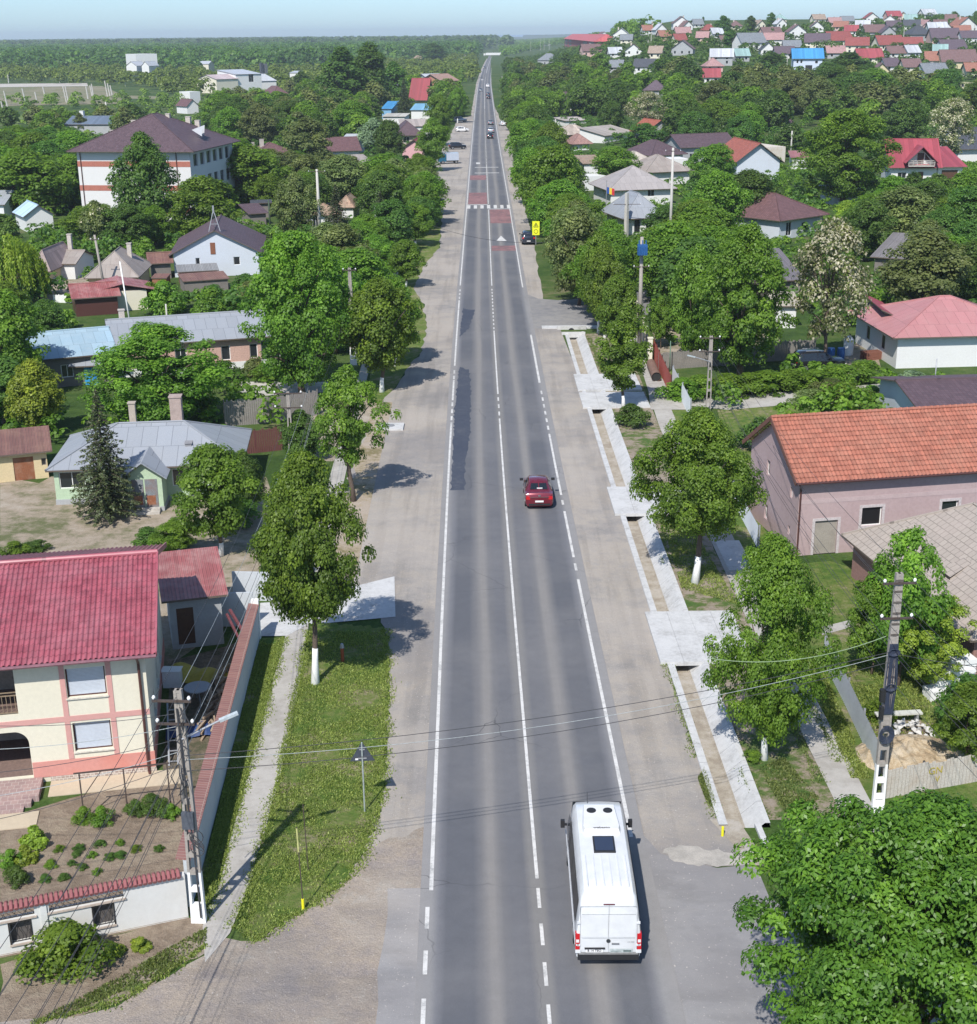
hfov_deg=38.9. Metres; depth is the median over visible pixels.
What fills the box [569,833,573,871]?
side window
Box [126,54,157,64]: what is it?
warehouse
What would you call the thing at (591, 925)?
rear door panel
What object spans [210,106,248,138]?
tree
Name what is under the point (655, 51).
hillside house
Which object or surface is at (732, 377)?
shrub
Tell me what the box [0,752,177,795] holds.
power cable
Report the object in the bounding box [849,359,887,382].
shrub
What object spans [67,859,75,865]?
garden plant
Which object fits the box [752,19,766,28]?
hillside house
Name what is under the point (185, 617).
door
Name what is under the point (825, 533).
door
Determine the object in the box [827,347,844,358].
water barrel
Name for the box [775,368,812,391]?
shrub
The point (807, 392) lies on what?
shrub
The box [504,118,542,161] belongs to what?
tree
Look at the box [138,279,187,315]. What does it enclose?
shrub
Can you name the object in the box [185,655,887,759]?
power cable
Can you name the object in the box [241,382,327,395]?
yard
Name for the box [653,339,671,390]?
sheet fence
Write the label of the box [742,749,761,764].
shrub
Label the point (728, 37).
tree
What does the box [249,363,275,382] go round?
shrub
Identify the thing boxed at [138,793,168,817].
shrub
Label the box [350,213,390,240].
tree
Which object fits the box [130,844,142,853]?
garden plant
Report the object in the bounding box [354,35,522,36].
river
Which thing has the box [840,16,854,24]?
hillside house
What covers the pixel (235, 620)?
timber props
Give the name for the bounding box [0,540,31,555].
shrub
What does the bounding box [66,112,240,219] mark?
school block
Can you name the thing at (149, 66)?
house
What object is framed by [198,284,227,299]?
shrub
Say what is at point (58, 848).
garden plant
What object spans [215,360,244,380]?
shrub
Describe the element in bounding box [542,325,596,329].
culvert headwall
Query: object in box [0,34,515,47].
wood
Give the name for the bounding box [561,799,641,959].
minibus
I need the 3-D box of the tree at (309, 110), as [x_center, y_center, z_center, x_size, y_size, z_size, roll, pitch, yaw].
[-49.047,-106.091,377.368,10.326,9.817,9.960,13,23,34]
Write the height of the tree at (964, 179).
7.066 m
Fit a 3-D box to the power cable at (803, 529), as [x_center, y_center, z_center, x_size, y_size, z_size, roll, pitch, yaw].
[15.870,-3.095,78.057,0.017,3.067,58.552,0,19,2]
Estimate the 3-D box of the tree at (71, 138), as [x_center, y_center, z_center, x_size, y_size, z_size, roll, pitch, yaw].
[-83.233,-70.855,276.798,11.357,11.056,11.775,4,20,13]
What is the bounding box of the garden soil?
[0,784,186,957]
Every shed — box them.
[0,425,51,482]
[67,275,153,316]
[68,358,99,384]
[146,251,173,277]
[151,273,170,282]
[175,263,218,282]
[177,271,229,291]
[238,203,267,225]
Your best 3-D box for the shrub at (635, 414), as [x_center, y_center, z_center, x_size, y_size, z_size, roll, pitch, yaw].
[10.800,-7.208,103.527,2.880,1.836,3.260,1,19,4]
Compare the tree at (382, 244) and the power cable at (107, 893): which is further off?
the tree at (382, 244)
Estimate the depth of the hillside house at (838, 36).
693.53 m
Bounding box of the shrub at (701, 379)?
[685,374,720,398]
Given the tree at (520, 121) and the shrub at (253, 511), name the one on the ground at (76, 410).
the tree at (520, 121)
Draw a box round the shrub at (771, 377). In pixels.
[750,369,794,397]
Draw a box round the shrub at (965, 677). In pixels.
[931,672,976,748]
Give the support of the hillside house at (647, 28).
on the ground at (76, 410)
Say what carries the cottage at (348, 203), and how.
on the ground at (76, 410)
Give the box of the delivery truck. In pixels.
[438,152,458,163]
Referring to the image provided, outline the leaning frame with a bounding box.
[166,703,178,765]
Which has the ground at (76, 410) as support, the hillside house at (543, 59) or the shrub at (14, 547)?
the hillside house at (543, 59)
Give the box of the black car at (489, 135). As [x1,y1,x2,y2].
[486,133,492,138]
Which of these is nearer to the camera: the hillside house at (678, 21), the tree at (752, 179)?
the tree at (752, 179)
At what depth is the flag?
222.38 m
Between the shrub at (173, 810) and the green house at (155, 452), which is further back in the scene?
the green house at (155, 452)
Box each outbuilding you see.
[158,546,228,649]
[327,154,367,162]
[345,134,363,153]
[381,101,398,118]
[382,113,409,124]
[398,119,427,129]
[410,103,431,118]
[553,116,587,125]
[579,125,634,142]
[581,173,604,190]
[630,151,646,160]
[747,248,803,300]
[788,151,808,168]
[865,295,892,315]
[870,232,911,274]
[870,374,976,408]
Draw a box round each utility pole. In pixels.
[90,235,103,279]
[119,261,129,317]
[152,688,237,923]
[268,200,270,228]
[274,391,302,453]
[308,169,324,224]
[342,267,356,364]
[613,193,640,236]
[633,237,648,342]
[665,148,680,221]
[669,341,670,371]
[687,336,720,409]
[871,572,916,812]
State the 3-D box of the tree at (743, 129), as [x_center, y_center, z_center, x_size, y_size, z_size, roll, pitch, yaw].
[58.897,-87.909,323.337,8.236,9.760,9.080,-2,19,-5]
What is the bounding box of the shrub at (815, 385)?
[806,377,839,403]
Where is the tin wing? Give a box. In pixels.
[25,326,115,387]
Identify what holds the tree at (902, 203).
on the ground at (76, 410)
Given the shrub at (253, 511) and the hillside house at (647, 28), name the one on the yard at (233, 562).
the shrub at (253, 511)
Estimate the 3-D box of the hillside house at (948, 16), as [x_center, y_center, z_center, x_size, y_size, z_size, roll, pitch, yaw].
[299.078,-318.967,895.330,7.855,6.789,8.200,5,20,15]
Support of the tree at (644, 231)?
on the ground at (76, 410)
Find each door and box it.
[12,456,35,480]
[84,367,90,384]
[131,479,158,506]
[176,607,195,644]
[813,520,836,553]
[917,153,929,163]
[942,170,957,182]
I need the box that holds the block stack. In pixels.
[922,653,976,701]
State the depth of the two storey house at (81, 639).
54.75 m
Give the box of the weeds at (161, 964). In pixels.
[34,757,819,1022]
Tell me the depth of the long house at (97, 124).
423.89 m
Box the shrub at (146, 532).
[130,526,158,545]
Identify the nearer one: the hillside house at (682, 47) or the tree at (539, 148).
the tree at (539, 148)
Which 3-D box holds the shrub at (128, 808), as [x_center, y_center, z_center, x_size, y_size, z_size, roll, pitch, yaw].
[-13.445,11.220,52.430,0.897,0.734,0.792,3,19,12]
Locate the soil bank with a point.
(922, 728)
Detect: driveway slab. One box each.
[573,373,641,391]
[579,392,649,408]
[607,486,680,516]
[645,610,750,665]
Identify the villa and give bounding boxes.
[197,74,238,92]
[217,63,267,90]
[261,74,276,89]
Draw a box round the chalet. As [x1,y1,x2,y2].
[881,138,942,178]
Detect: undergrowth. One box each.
[0,112,976,330]
[1,160,976,437]
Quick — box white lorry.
[484,53,500,55]
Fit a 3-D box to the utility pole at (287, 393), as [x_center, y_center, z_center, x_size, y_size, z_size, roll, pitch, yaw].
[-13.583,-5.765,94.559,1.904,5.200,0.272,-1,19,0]
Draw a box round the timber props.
[226,609,256,651]
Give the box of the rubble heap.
[891,718,934,736]
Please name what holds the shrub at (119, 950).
on the front strip
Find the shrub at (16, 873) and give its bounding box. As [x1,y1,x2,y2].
[2,863,30,889]
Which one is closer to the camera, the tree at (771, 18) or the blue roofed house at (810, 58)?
the blue roofed house at (810, 58)
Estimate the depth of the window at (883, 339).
123.49 m
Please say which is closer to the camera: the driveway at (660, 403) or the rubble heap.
the rubble heap
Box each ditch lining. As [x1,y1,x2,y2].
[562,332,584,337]
[565,334,727,824]
[576,331,770,827]
[754,823,767,843]
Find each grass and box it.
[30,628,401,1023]
[57,928,203,1017]
[663,523,945,778]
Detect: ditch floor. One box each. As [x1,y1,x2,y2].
[570,337,744,827]
[710,819,758,864]
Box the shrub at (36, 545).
[21,539,52,552]
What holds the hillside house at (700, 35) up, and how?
on the ground at (76, 410)
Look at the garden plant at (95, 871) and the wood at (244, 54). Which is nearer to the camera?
the garden plant at (95, 871)
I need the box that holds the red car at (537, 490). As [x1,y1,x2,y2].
[520,475,554,505]
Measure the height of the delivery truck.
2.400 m
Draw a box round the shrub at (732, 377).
[704,372,751,399]
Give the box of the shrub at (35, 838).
[18,824,48,851]
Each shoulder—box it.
[344,59,486,865]
[495,109,542,298]
[535,329,748,865]
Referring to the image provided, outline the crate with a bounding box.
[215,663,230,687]
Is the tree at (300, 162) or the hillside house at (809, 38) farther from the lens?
the hillside house at (809, 38)
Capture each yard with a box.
[0,477,271,549]
[0,480,260,665]
[40,277,88,300]
[163,642,236,810]
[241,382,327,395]
[306,390,392,460]
[653,328,790,368]
[844,343,879,373]
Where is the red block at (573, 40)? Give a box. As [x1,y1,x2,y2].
[564,34,611,47]
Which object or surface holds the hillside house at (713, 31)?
on the ground at (76, 410)
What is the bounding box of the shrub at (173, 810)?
[160,803,181,821]
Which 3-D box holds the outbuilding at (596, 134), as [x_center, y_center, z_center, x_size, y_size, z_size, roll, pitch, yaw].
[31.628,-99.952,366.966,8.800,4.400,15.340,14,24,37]
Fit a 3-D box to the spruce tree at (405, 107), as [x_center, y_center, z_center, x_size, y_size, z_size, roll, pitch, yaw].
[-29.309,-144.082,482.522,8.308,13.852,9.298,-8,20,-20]
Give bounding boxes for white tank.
[843,336,853,355]
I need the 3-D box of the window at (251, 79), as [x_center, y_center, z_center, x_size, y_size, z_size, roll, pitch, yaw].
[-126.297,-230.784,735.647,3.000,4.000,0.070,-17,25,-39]
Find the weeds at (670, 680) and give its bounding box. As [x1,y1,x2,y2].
[587,337,846,818]
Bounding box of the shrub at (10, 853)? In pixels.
[0,848,23,870]
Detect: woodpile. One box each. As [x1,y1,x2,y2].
[196,664,227,740]
[860,349,881,359]
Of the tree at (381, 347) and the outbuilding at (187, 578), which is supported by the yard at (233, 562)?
the outbuilding at (187, 578)
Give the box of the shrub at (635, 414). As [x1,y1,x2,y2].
[613,403,651,426]
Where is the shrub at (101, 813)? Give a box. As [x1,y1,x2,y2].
[90,805,115,827]
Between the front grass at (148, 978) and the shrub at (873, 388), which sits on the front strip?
the front grass at (148, 978)
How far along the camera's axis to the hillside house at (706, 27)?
794.74 m
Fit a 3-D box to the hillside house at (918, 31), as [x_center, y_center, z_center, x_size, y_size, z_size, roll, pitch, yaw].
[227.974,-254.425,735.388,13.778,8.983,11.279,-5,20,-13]
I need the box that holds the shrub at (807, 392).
[786,388,823,409]
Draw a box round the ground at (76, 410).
[0,18,976,1015]
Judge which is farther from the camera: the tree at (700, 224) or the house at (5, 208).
the house at (5, 208)
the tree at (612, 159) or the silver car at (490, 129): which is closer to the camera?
the tree at (612, 159)
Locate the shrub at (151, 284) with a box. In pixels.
[144,281,164,305]
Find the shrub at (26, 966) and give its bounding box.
[15,958,40,977]
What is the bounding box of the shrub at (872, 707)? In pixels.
[862,697,897,725]
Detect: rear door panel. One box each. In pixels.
[581,915,607,936]
[609,915,636,936]
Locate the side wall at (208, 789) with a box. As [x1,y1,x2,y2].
[175,598,260,906]
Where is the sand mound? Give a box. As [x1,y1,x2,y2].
[855,734,964,779]
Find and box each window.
[41,458,46,464]
[58,471,84,488]
[61,364,73,377]
[65,666,108,699]
[73,720,114,753]
[172,469,191,485]
[174,348,186,357]
[193,154,196,165]
[200,152,203,163]
[206,151,209,162]
[213,149,215,160]
[219,148,221,158]
[221,345,230,359]
[225,146,227,157]
[233,257,239,264]
[248,74,253,81]
[249,343,257,357]
[261,341,277,364]
[567,814,570,834]
[568,823,571,847]
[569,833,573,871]
[571,855,575,895]
[573,878,577,919]
[634,219,640,232]
[648,190,653,195]
[786,222,790,235]
[861,507,881,525]
[867,326,869,338]
[882,335,884,348]
[898,172,905,177]
[942,501,957,508]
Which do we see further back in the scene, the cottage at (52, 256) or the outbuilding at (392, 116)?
the outbuilding at (392, 116)
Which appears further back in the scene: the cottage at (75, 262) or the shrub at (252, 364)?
the cottage at (75, 262)
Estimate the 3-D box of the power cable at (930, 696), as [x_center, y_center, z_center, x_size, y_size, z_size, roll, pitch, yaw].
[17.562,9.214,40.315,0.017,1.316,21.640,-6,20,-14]
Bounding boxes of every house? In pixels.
[0,190,16,218]
[0,542,185,830]
[12,200,54,231]
[44,394,252,515]
[64,111,111,133]
[105,309,277,377]
[126,61,142,71]
[141,61,158,72]
[168,205,265,276]
[175,98,198,113]
[179,91,200,102]
[200,61,214,71]
[251,139,287,152]
[265,85,288,93]
[290,71,298,76]
[323,136,361,154]
[398,120,420,143]
[403,138,423,158]
[409,78,432,102]
[419,73,439,77]
[424,73,459,84]
[538,53,556,63]
[567,133,593,150]
[574,155,600,173]
[579,43,601,56]
[588,165,677,204]
[602,190,654,234]
[606,47,621,57]
[609,59,624,72]
[612,27,628,40]
[619,34,633,43]
[625,43,641,56]
[626,139,687,156]
[629,118,665,137]
[632,58,656,73]
[633,154,694,183]
[639,25,652,34]
[642,80,664,96]
[647,45,664,58]
[652,23,667,34]
[655,30,671,40]
[663,132,731,162]
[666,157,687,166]
[669,33,687,44]
[670,15,685,29]
[671,40,695,55]
[673,27,691,36]
[678,20,692,29]
[691,19,704,27]
[695,31,709,41]
[700,24,713,30]
[701,57,723,71]
[702,68,720,81]
[709,27,723,37]
[709,48,733,65]
[716,35,725,45]
[718,137,784,179]
[730,20,742,29]
[731,32,766,50]
[732,48,750,61]
[734,192,829,238]
[742,403,976,555]
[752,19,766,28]
[758,26,781,31]
[758,42,772,54]
[761,143,785,161]
[763,32,784,44]
[768,291,799,327]
[772,18,787,27]
[772,45,794,58]
[775,14,786,20]
[781,40,801,47]
[784,24,806,38]
[789,48,824,69]
[804,32,830,47]
[808,20,824,31]
[809,14,826,21]
[818,185,862,204]
[824,45,846,58]
[825,30,851,44]
[826,17,841,26]
[833,20,848,30]
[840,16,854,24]
[841,502,976,674]
[844,24,858,35]
[844,36,869,51]
[847,295,976,368]
[854,47,883,63]
[855,19,870,28]
[860,24,884,36]
[862,12,878,21]
[870,35,904,50]
[875,62,890,72]
[877,26,895,34]
[880,57,898,71]
[882,11,902,19]
[883,14,895,20]
[883,45,906,57]
[885,20,901,30]
[898,58,921,71]
[903,14,917,19]
[903,19,920,29]
[903,24,927,40]
[903,36,923,45]
[903,44,921,57]
[915,62,947,77]
[917,9,937,17]
[921,19,931,26]
[922,51,938,62]
[924,21,948,29]
[925,27,959,43]
[932,19,947,21]
[932,44,948,50]
[936,38,967,48]
[937,49,976,68]
[941,127,976,161]
[944,14,956,20]
[950,16,976,29]
[952,24,971,30]
[957,30,976,43]
[959,61,976,76]
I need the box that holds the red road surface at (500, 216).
[468,175,515,250]
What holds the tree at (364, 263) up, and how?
on the ground at (76, 410)
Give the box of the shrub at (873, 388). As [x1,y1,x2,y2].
[857,385,879,402]
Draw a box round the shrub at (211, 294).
[192,286,232,312]
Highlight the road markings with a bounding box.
[420,59,632,1023]
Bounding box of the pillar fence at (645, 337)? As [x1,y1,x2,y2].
[636,300,652,358]
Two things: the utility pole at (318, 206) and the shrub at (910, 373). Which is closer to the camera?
the shrub at (910, 373)
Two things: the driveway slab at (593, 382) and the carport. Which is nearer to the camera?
the driveway slab at (593, 382)
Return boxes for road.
[414,55,685,1023]
[528,290,653,328]
[644,836,973,1023]
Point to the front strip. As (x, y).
(160, 937)
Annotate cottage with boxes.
[39,234,72,280]
[61,249,95,278]
[84,242,151,281]
[291,196,342,226]
[339,193,359,217]
[558,124,579,137]
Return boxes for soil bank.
[874,718,929,735]
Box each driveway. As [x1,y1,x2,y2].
[260,577,394,635]
[647,376,685,409]
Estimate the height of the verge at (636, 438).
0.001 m
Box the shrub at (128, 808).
[121,798,143,817]
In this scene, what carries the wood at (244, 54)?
on the ground at (76, 410)
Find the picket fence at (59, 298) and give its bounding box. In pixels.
[53,294,71,302]
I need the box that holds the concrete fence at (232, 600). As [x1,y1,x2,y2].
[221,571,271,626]
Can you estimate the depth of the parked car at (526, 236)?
192.63 m
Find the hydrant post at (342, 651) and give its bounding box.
[340,643,343,661]
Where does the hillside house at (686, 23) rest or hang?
on the ground at (76, 410)
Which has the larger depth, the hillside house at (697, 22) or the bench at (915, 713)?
the hillside house at (697, 22)
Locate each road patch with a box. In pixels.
[450,367,471,489]
[460,308,474,335]
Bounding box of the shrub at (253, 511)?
[233,497,261,529]
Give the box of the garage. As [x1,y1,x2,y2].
[936,146,967,182]
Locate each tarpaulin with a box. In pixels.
[166,720,212,739]
[173,662,217,682]
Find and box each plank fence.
[223,389,318,425]
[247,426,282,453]
[658,347,758,368]
[763,338,815,361]
[880,755,976,798]
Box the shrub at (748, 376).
[734,372,775,396]
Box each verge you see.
[194,637,281,910]
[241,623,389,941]
[335,402,391,577]
[368,227,440,401]
[585,333,839,819]
[636,331,915,800]
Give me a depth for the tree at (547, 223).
172.04 m
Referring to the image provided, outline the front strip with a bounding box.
[0,918,202,1021]
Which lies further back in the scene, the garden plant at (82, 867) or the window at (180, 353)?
the window at (180, 353)
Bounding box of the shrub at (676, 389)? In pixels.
[651,377,705,401]
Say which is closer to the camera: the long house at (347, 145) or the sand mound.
the sand mound
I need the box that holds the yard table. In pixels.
[184,681,210,705]
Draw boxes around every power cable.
[0,697,175,993]
[0,698,154,947]
[0,721,158,994]
[0,739,176,772]
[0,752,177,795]
[0,766,174,818]
[4,697,191,1023]
[7,726,175,748]
[32,720,194,1023]
[34,740,182,1023]
[37,714,171,725]
[45,748,185,1023]
[56,757,187,1023]
[61,768,183,1022]
[155,395,293,696]
[176,389,307,696]
[184,652,887,755]
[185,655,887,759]
[186,662,888,770]
[188,412,312,744]
[192,387,317,695]
[193,406,310,718]
[195,412,314,718]
[435,226,540,242]
[701,337,882,580]
[702,353,878,612]
[709,636,885,661]
[710,378,883,669]
[711,365,886,639]
[713,371,886,644]
[718,350,906,609]
[719,338,912,579]
[882,617,976,712]
[884,582,976,669]
[891,680,970,770]
[896,652,976,738]
[897,658,964,732]
[900,654,976,666]
[912,616,976,681]
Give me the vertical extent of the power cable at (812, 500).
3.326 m
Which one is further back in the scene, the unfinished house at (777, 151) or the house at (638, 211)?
the unfinished house at (777, 151)
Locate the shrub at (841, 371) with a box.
[820,363,862,384]
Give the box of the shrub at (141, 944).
[130,936,152,953]
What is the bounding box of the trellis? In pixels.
[73,762,170,819]
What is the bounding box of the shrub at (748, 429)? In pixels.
[735,416,768,449]
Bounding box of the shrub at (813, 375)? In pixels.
[796,368,841,389]
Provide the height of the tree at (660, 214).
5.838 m
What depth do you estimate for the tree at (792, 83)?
418.21 m
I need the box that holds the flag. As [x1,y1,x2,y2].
[606,181,613,205]
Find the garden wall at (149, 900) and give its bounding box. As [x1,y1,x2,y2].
[0,868,188,955]
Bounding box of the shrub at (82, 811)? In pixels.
[70,806,95,825]
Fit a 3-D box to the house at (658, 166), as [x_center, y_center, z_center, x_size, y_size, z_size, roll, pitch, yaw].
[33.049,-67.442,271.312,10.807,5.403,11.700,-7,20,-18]
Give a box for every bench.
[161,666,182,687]
[874,709,922,722]
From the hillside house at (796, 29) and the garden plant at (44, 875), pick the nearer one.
the garden plant at (44, 875)
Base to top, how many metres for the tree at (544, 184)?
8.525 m
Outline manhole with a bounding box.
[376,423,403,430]
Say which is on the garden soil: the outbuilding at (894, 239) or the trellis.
the trellis
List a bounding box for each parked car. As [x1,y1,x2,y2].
[448,142,466,149]
[453,116,466,121]
[455,126,468,131]
[519,230,534,243]
[790,348,845,369]
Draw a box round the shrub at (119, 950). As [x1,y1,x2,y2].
[105,943,127,959]
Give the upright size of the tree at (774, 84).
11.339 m
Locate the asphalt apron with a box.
[376,888,420,1023]
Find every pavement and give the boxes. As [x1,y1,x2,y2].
[203,625,307,961]
[314,272,397,571]
[631,337,873,829]
[716,540,749,569]
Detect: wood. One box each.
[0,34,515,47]
[0,39,484,70]
[0,52,481,92]
[0,52,958,191]
[0,52,976,243]
[22,55,976,172]
[231,67,976,126]
[498,14,662,56]
[500,11,976,85]
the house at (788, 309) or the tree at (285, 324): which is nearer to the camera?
the tree at (285, 324)
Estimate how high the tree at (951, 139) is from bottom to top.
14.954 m
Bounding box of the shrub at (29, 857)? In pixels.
[13,844,39,866]
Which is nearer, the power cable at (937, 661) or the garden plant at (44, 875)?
the garden plant at (44, 875)
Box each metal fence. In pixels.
[672,365,691,411]
[733,481,760,547]
[824,636,882,774]
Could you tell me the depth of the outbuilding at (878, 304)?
127.97 m
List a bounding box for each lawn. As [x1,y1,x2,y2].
[717,405,798,483]
[801,561,964,753]
[885,780,976,810]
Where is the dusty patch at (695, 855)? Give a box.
[663,840,753,866]
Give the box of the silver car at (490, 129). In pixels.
[487,127,494,132]
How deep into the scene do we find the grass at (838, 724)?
61.72 m
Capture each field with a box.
[0,86,121,105]
[0,115,23,125]
[129,96,157,98]
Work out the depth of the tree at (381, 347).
111.44 m
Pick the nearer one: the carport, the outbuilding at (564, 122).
the carport
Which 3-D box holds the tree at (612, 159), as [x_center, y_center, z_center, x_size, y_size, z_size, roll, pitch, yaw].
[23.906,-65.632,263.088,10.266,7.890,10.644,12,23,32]
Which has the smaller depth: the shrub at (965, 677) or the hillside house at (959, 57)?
the shrub at (965, 677)
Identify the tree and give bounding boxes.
[0,130,22,149]
[0,145,9,154]
[0,147,75,208]
[0,233,54,297]
[0,280,31,306]
[0,288,50,364]
[0,355,36,423]
[1,124,27,133]
[3,358,66,429]
[8,130,49,150]
[27,126,58,135]
[27,298,73,331]
[28,140,76,159]
[34,152,67,204]
[41,153,81,208]
[44,132,60,140]
[50,129,89,147]
[50,203,122,238]
[59,126,92,139]
[70,389,143,527]
[75,320,232,421]
[76,200,112,249]
[91,203,157,246]
[105,131,180,220]
[142,204,174,244]
[148,516,202,550]
[162,174,246,235]
[169,441,262,556]
[199,91,243,122]
[205,99,243,129]
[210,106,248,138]
[224,95,249,112]
[224,132,249,145]
[226,142,294,202]
[233,103,279,140]
[234,448,266,503]
[237,230,355,393]
[247,447,376,684]
[250,173,283,205]
[263,148,293,177]
[269,96,297,116]
[269,171,326,232]
[271,100,296,131]
[277,408,321,455]
[279,117,332,158]
[281,154,329,177]
[283,150,301,162]
[285,170,325,201]
[285,176,336,206]
[287,104,318,117]
[289,240,334,262]
[293,71,310,83]
[297,259,367,353]
[299,167,313,173]
[301,170,329,201]
[306,222,333,240]
[312,364,401,501]
[313,46,368,96]
[317,223,380,257]
[317,246,398,317]
[318,153,369,201]
[325,185,350,224]
[331,99,375,136]
[335,275,419,392]
[346,219,378,244]
[349,40,396,110]
[350,152,402,177]
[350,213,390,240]
[351,169,409,214]
[354,162,412,203]
[356,117,380,153]
[362,234,393,269]
[364,272,422,365]
[370,198,417,246]
[371,192,389,216]
[373,119,405,156]
[384,61,408,108]
[385,158,410,178]
[387,239,427,286]
[394,78,413,117]
[400,170,451,219]
[402,175,438,210]
[405,153,432,176]
[405,167,450,201]
[405,196,440,232]
[406,201,435,243]
[407,155,443,173]
[414,117,450,160]
[417,42,451,61]
[422,93,454,145]
[448,87,466,122]
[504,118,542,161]
[506,86,525,96]
[507,101,533,128]
[508,143,589,213]
[508,147,541,198]
[509,117,534,148]
[512,139,531,165]
[515,137,553,156]
[516,145,544,165]
[518,103,549,122]
[521,168,581,203]
[526,136,558,148]
[526,178,592,228]
[526,183,588,212]
[529,121,573,153]
[533,118,547,125]
[540,194,604,234]
[541,219,557,235]
[542,199,602,265]
[542,207,604,305]
[544,204,603,271]
[545,192,583,216]
[558,226,633,267]
[558,238,636,300]
[568,152,585,192]
[575,228,618,332]
[580,240,627,338]
[590,146,643,175]
[594,305,653,406]
[595,274,647,342]
[597,100,625,126]
[601,218,633,263]
[618,123,669,146]
[622,91,669,122]
[628,404,769,584]
[629,219,700,297]
[630,222,665,277]
[639,204,677,229]
[648,295,672,348]
[650,235,742,316]
[660,198,732,224]
[667,244,721,355]
[673,55,697,74]
[673,90,703,109]
[674,106,716,133]
[675,111,714,133]
[676,202,740,230]
[681,187,719,204]
[683,142,736,180]
[683,169,753,228]
[687,214,729,232]
[693,81,734,103]
[694,220,799,374]
[697,224,740,243]
[700,97,733,121]
[700,530,851,760]
[713,15,732,32]
[715,105,746,123]
[721,30,736,47]
[722,114,755,140]
[722,168,785,207]
[728,98,745,107]
[729,71,773,91]
[729,787,976,1023]
[737,110,767,141]
[740,101,766,133]
[745,15,757,30]
[757,52,787,70]
[758,88,794,124]
[766,12,776,25]
[772,71,811,107]
[775,70,808,110]
[790,108,902,201]
[790,215,876,352]
[796,75,837,115]
[811,61,842,77]
[820,67,850,82]
[830,52,873,69]
[832,200,853,223]
[840,72,873,92]
[840,191,886,218]
[842,198,899,261]
[845,576,892,673]
[857,63,874,72]
[859,67,899,84]
[861,525,957,685]
[873,228,974,301]
[875,184,937,242]
[876,174,910,190]
[881,99,931,137]
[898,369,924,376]
[898,595,976,684]
[902,218,950,247]
[912,180,948,204]
[914,178,950,196]
[919,205,966,235]
[924,196,965,213]
[927,96,976,154]
[928,230,970,286]
[929,678,976,762]
[931,68,966,92]
[935,185,976,223]
[947,170,976,192]
[951,239,976,301]
[952,81,976,116]
[953,219,976,241]
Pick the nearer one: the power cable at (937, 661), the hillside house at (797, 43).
the power cable at (937, 661)
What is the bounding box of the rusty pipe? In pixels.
[646,359,660,380]
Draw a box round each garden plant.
[38,872,51,883]
[43,858,59,869]
[53,844,65,852]
[57,873,70,881]
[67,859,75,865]
[71,843,85,850]
[71,850,81,858]
[75,863,88,870]
[86,851,97,859]
[91,867,102,875]
[93,839,106,848]
[103,852,117,861]
[113,850,126,858]
[115,838,124,845]
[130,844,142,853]
[153,844,164,852]
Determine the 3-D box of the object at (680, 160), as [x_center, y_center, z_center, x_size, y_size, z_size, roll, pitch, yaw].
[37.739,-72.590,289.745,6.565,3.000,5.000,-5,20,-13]
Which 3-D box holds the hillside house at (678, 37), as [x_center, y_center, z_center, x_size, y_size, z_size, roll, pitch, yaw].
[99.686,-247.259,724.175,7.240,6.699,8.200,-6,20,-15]
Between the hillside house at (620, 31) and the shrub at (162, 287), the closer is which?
the shrub at (162, 287)
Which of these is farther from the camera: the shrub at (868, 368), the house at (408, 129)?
the house at (408, 129)
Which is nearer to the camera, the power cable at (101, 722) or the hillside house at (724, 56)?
the power cable at (101, 722)
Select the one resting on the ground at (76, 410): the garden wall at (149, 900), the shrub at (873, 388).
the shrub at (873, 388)
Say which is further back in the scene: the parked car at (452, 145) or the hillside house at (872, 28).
the hillside house at (872, 28)
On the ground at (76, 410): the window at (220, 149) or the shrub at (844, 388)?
the shrub at (844, 388)
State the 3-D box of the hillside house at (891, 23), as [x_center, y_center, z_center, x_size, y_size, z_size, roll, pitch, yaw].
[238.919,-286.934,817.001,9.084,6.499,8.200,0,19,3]
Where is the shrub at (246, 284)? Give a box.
[232,280,261,308]
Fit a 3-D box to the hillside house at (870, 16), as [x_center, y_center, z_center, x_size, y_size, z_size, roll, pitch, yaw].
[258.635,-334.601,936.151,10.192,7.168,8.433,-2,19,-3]
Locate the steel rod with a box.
[302,804,308,869]
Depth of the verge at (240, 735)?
55.10 m
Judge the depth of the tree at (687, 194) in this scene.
197.94 m
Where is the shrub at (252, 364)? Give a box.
[240,356,262,377]
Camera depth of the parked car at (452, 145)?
354.00 m
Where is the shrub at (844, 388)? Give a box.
[821,381,875,409]
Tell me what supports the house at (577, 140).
on the ground at (76, 410)
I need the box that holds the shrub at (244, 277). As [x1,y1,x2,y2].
[229,273,252,288]
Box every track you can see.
[0,83,87,86]
[692,384,879,409]
[822,620,853,634]
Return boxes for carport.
[250,199,271,217]
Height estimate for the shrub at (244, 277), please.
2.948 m
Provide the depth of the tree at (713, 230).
151.13 m
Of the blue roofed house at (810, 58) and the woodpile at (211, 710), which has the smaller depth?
the woodpile at (211, 710)
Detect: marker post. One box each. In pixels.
[296,827,304,909]
[721,826,723,836]
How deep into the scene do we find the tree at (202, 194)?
191.33 m
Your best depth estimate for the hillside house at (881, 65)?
554.07 m
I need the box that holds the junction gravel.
[0,827,423,1023]
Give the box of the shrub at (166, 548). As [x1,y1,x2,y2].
[146,533,190,551]
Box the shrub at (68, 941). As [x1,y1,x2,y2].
[13,917,116,984]
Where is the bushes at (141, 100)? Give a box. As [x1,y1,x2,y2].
[0,87,292,137]
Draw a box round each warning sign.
[350,742,374,811]
[532,221,539,234]

